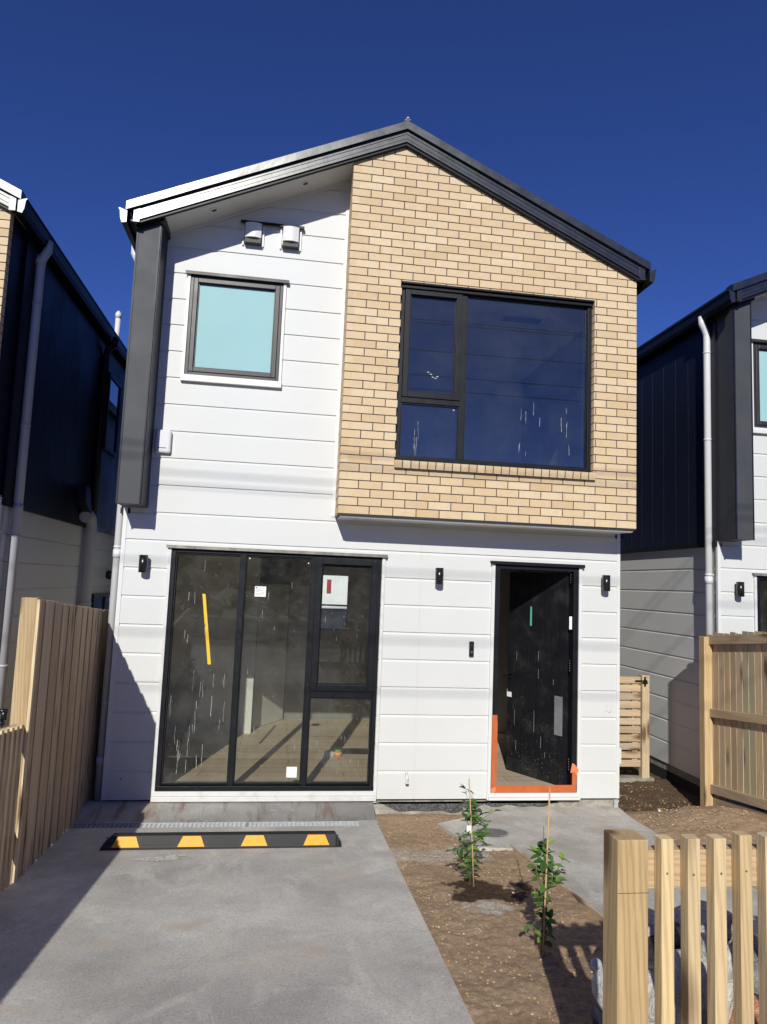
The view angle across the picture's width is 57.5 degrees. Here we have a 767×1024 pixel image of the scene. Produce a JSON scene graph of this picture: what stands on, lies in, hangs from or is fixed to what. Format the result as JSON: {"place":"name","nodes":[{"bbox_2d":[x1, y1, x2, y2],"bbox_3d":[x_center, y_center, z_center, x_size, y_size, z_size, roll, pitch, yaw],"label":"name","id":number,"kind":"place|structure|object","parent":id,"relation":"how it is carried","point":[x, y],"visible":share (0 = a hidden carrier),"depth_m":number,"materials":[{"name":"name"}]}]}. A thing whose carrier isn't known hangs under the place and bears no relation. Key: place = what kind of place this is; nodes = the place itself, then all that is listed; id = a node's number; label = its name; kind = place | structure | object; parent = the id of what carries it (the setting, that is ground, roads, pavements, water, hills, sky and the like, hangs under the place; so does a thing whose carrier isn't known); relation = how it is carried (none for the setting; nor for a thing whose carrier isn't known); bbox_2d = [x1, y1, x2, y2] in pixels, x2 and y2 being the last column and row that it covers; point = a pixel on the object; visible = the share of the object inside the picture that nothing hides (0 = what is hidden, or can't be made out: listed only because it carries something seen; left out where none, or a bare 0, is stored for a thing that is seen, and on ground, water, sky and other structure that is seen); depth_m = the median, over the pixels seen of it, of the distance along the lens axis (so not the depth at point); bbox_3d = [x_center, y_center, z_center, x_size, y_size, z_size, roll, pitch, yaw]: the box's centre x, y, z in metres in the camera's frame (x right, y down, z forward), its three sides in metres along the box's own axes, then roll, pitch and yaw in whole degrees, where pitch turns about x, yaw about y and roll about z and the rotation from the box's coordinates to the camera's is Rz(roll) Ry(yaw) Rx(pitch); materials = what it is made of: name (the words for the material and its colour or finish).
{"place":"outdoors","nodes":[
{"label":"outdoors","id":0,"kind":"place"},
{"bbox_2d":[75,801,375,822],"bbox_3d":[-1.565,2.981,6.719,2.983,0.266,0.475,3,-6,-8],"label":"apron","id":1,"kind":"object","parent":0,"point":[145,812],"visible":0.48,"depth_m":6.74,"materials":[{"name":"concrete"}]},
{"bbox_2d":[0,826,473,1023],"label":"driveway","id":2,"kind":"structure","parent":0,"point":[91,932],"depth_m":3.88,"materials":[{"name":"concrete"}]},
{"bbox_2d":[0,724,23,891],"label":"picket fence","id":3,"kind":"object","parent":2,"relation":"on","point":[11,739],"visible":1,"depth_m":4.51,"materials":[{"name":"brown wood"}]},
{"bbox_2d":[133,857,177,860],"bbox_3d":[-1.719,2.639,5.315,0.372,0.012,0.126,3,-6,-8],"label":"paint stain","id":4,"kind":"object","parent":2,"relation":"on","point":[156,858],"visible":1,"depth_m":5.32,"materials":[{"name":"white paint"}]},
{"bbox_2d":[164,854,184,856],"bbox_3d":[-1.615,2.661,5.411,0.203,0.007,0.074,3,-6,-8],"label":"paint stain","id":5,"kind":"object","parent":2,"relation":"on","point":[170,855],"visible":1,"depth_m":5.41,"materials":[{"name":"white paint"}]},
{"bbox_2d":[100,831,340,850],"bbox_3d":[-1.303,2.694,5.727,1.910,0.110,0.170,3,-6,-8],"label":"wheel stop","id":6,"kind":"object","parent":2,"relation":"on","point":[212,840],"visible":1,"depth_m":5.68,"materials":[{"name":"black rubber"}]},
{"bbox_2d":[322,750,334,756],"bbox_3d":[-0.666,2.947,8.508,0.160,0.079,0.115,5,-7,-28],"label":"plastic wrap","id":7,"kind":"object","parent":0,"point":[327,753],"visible":0.98,"depth_m":8.47,"materials":[{"name":"white plastic"}]},
{"bbox_2d":[0,0,766,348],"label":"sky","id":8,"kind":"structure","parent":0,"point":[643,122],"materials":[{"name":"blue"}]},
{"bbox_2d":[375,813,602,1023],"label":"soil bed","id":9,"kind":"object","parent":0,"point":[482,901],"visible":0.79,"depth_m":4.14,"materials":[{"name":"brown soil"}]},
{"bbox_2d":[468,779,473,886],"bbox_3d":[0.623,2.289,4.950,0.066,0.774,0.012,3,-6,-8],"label":"garden stake","id":10,"kind":"object","parent":9,"relation":"on","point":[471,834],"visible":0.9,"depth_m":4.95,"materials":[{"name":"brown wood"}]},
{"bbox_2d":[445,784,500,884],"bbox_3d":[0.641,2.305,4.972,0.411,0.688,0.213,3,-6,-8],"label":"seedling","id":11,"kind":"object","parent":9,"relation":"on","point":[480,835],"visible":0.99,"depth_m":4.97,"materials":[{"name":"green plant"}]},
{"bbox_2d":[524,826,568,951],"bbox_3d":[0.903,2.089,3.850,0.246,0.680,0.190,1,-6,13],"label":"seedling","id":12,"kind":"object","parent":9,"relation":"on","point":[542,866],"visible":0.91,"depth_m":3.85,"materials":[{"name":"green plant"}]},
{"bbox_2d":[542,786,550,957],"bbox_3d":[0.893,1.989,3.834,0.035,0.934,0.011,2,-6,5],"label":"garden stake","id":13,"kind":"object","parent":9,"relation":"on","point":[546,875],"visible":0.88,"depth_m":3.83,"materials":[{"name":"brown wood"}]},
{"bbox_2d":[591,1002,602,1023],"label":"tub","id":14,"kind":"object","parent":9,"relation":"on","point":[597,1014],"visible":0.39,"depth_m":2.94,"materials":[{"name":"plastic"}]},
{"bbox_2d":[590,958,602,1010],"bbox_3d":[0.953,1.994,2.953,0.171,0.248,0.170,-32,0,-10],"label":"rubbish bag","id":15,"kind":"object","parent":14,"relation":"on","point":[597,978],"visible":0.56,"depth_m":2.93,"materials":[{"name":"white plastic"}]},
{"bbox_2d":[701,932,732,1021],"bbox_3d":[1.427,2.048,3.035,0.209,0.394,0.234,14,-11,-27],"label":"sack","id":16,"kind":"object","parent":9,"relation":"on","point":[729,964],"visible":0.12,"depth_m":2.96,"materials":[{"name":"white fabric"}]},
{"bbox_2d":[437,806,757,943],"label":"path","id":17,"kind":"structure","parent":0,"point":[576,834],"depth_m":6.29,"materials":[{"name":"concrete"}]},
{"bbox_2d":[475,828,508,835],"bbox_3d":[0.987,2.912,6.359,0.302,0.033,0.301,3,-6,-8],"label":"drain cover","id":18,"kind":"object","parent":17,"relation":"on","point":[497,832],"visible":0.77,"depth_m":6.36,"materials":[{"name":"concrete"}]},
{"bbox_2d":[729,934,758,993],"bbox_3d":[1.762,2.158,3.184,0.417,0.388,0.318,-4,-7,6],"label":"sack","id":19,"kind":"object","parent":17,"relation":"on","point":[755,963],"visible":0.06,"depth_m":3.10,"materials":[{"name":"grey fabric"}]},
{"bbox_2d":[648,921,680,972],"bbox_3d":[1.378,2.093,3.309,0.577,0.256,0.297,8,-7,-16],"label":"sack","id":20,"kind":"object","parent":19,"relation":"on","point":[677,936],"visible":0.05,"depth_m":3.19,"materials":[{"name":"black fabric"}]},
{"bbox_2d":[648,908,674,936],"bbox_3d":[1.285,1.982,3.346,0.256,0.104,0.226,14,-5,7],"label":"sack","id":21,"kind":"object","parent":20,"relation":"on","point":[650,922],"visible":0.06,"depth_m":3.27,"materials":[{"name":"grey fabric"}]},
{"bbox_2d":[674,900,732,941],"bbox_3d":[1.539,2.008,3.402,0.386,0.137,0.251,-7,-4,-15],"label":"sack","id":22,"kind":"object","parent":20,"relation":"on","point":[677,911],"visible":0.12,"depth_m":3.36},
{"bbox_2d":[618,767,766,888],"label":"side yard soil","id":23,"kind":"structure","parent":0,"point":[676,796],"depth_m":7.14,"materials":[{"name":"brown soil"}]},
{"bbox_2d":[374,785,764,1023],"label":"gravel bits","id":24,"kind":"object","parent":23,"relation":"on","point":[482,971],"visible":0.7,"depth_m":4.63,"materials":[{"name":"beige"}]},
{"bbox_3d":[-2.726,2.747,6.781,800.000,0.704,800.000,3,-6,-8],"label":"ground","id":25,"kind":"structure","parent":0,"visible":0},
{"bbox_2d":[9,597,108,882],"bbox_3d":[-2.833,1.839,6.598,0.129,2.135,3.703,3,-6,-10],"label":"paling fence","id":26,"kind":"object","parent":25,"relation":"on","point":[58,682],"visible":0.69,"depth_m":5.46,"materials":[{"name":"brown wood"}]},
{"bbox_2d":[0,709,7,727],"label":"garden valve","id":27,"kind":"object","parent":26,"relation":"attached to","point":[3,713],"visible":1,"depth_m":4.82,"materials":[{"name":"black plastic"}]},
{"bbox_2d":[0,179,126,727],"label":"house","id":28,"kind":"structure","parent":25,"relation":"on","point":[63,354],"depth_m":8.12,"materials":[{"name":"grey metal"}]},
{"bbox_2d":[91,593,109,609],"bbox_3d":[-4.427,1.757,10.970,0.060,0.960,1.450,3,-6,-8],"label":"side window","id":29,"kind":"structure","parent":28,"relation":"in","point":[99,600],"depth_m":10.81,"materials":[{"name":"blue glass"}]},
{"bbox_2d":[102,372,121,456],"bbox_3d":[-4.239,-1.498,10.897,0.060,1.170,0.760,3,-6,-8],"label":"side window","id":30,"kind":"structure","parent":28,"relation":"in","point":[114,388],"depth_m":10.89,"materials":[{"name":"glass"}]},
{"bbox_2d":[71,820,379,827],"bbox_3d":[-1.518,2.944,6.394,2.980,0.156,0.185,3,-6,-8],"label":"channel drain","id":31,"kind":"object","parent":25,"relation":"on","point":[231,824],"visible":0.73,"depth_m":6.45,"materials":[{"name":"metal"}]},
{"bbox_2d":[94,117,656,814],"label":"house","id":32,"kind":"structure","parent":25,"relation":"on","point":[390,371],"depth_m":7.44,"materials":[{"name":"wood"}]},
{"bbox_2d":[180,270,288,388],"bbox_3d":[-1.578,-1.923,7.429,1.083,1.184,0.135,3,-6,-8],"label":"window","id":33,"kind":"structure","parent":32,"relation":"in","point":[234,327],"depth_m":7.42,"materials":[{"name":"glass"}]},
{"bbox_2d":[251,584,289,727],"bbox_3d":[-1.677,2.097,10.386,0.038,2.040,0.810,0,-7,24],"label":"interior door","id":34,"kind":"structure","parent":32,"relation":"in","point":[271,642],"depth_m":10.35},
{"bbox_2d":[321,575,347,628],"bbox_3d":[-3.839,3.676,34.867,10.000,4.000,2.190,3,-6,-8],"label":"sign","id":35,"kind":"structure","parent":32,"relation":"in","point":[335,591],"depth_m":34.06,"materials":[{"name":"white paper"}]},
{"bbox_2d":[333,746,341,756],"bbox_3d":[-0.560,2.931,8.556,0.104,0.105,0.102,3,-6,-8],"label":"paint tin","id":36,"kind":"object","parent":32,"relation":"on","point":[337,751],"visible":0.99,"depth_m":8.51,"materials":[{"name":"orange metal"}]},
{"bbox_2d":[395,281,594,471],"bbox_3d":[1.193,-1.411,7.503,2.142,1.924,0.266,3,-6,-8],"label":"window","id":37,"kind":"structure","parent":32,"relation":"in","point":[459,296],"depth_m":7.40,"materials":[{"name":"black metal"}]},
{"bbox_2d":[503,572,569,784],"bbox_3d":[1.727,1.844,7.990,0.095,2.305,0.895,7,-7,-37],"label":"front door","id":38,"kind":"structure","parent":32,"relation":"in","point":[538,651],"depth_m":7.94,"materials":[{"name":"wood"}]},
{"bbox_2d":[510,844,602,921],"bbox_3d":[1.346,2.571,4.373,0.027,0.443,3.241,3,-6,-9],"label":"path edging","id":39,"kind":"object","parent":25,"relation":"on","point":[580,900],"visible":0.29,"depth_m":4.77,"materials":[{"name":"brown wood"}]},
{"bbox_2d":[619,775,653,782],"bbox_3d":[2.923,3.606,9.090,1.210,0.315,0.130,3,-6,-8],"label":"gate threshold","id":40,"kind":"object","parent":25,"relation":"on","point":[627,778],"visible":0.14,"depth_m":9.10,"materials":[{"name":"concrete"}]},
{"bbox_2d":[619,674,648,777],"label":"slatted gate","id":41,"kind":"structure","parent":40,"relation":"on","point":[634,721],"depth_m":9.19,"materials":[{"name":"brown wood"}]},
{"bbox_2d":[648,969,674,1023],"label":"sack","id":42,"kind":"object","parent":25,"relation":"on","point":[651,997],"visible":0.17,"depth_m":2.84,"materials":[{"name":"white fabric"}]},
{"bbox_2d":[603,829,766,1023],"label":"picket fence","id":43,"kind":"object","parent":25,"relation":"on","point":[636,866],"visible":1,"depth_m":2.26,"materials":[{"name":"brown wood"}]},
{"bbox_2d":[674,949,707,1023],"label":"sack","id":44,"kind":"object","parent":25,"relation":"on","point":[677,978],"visible":0.2,"depth_m":2.88,"materials":[{"name":"grey fabric"}]},
{"bbox_2d":[619,272,766,808],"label":"house","id":45,"kind":"structure","parent":25,"relation":"on","point":[693,556],"depth_m":8.86,"materials":[{"name":"grey metal"}]},
{"bbox_2d":[752,339,766,433],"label":"window","id":46,"kind":"structure","parent":45,"relation":"in","point":[759,350],"depth_m":8.65,"materials":[{"name":"glass"}]},
{"bbox_2d":[699,631,766,817],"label":"paling fence","id":47,"kind":"object","parent":25,"relation":"on","point":[733,707],"visible":0.96,"depth_m":7.64,"materials":[{"name":"brown wood"}]},
{"bbox_2d":[728,993,758,1023],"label":"sack","id":48,"kind":"object","parent":25,"relation":"on","point":[756,1009],"visible":0.14,"depth_m":2.89,"materials":[{"name":"fabric"}]}
]}

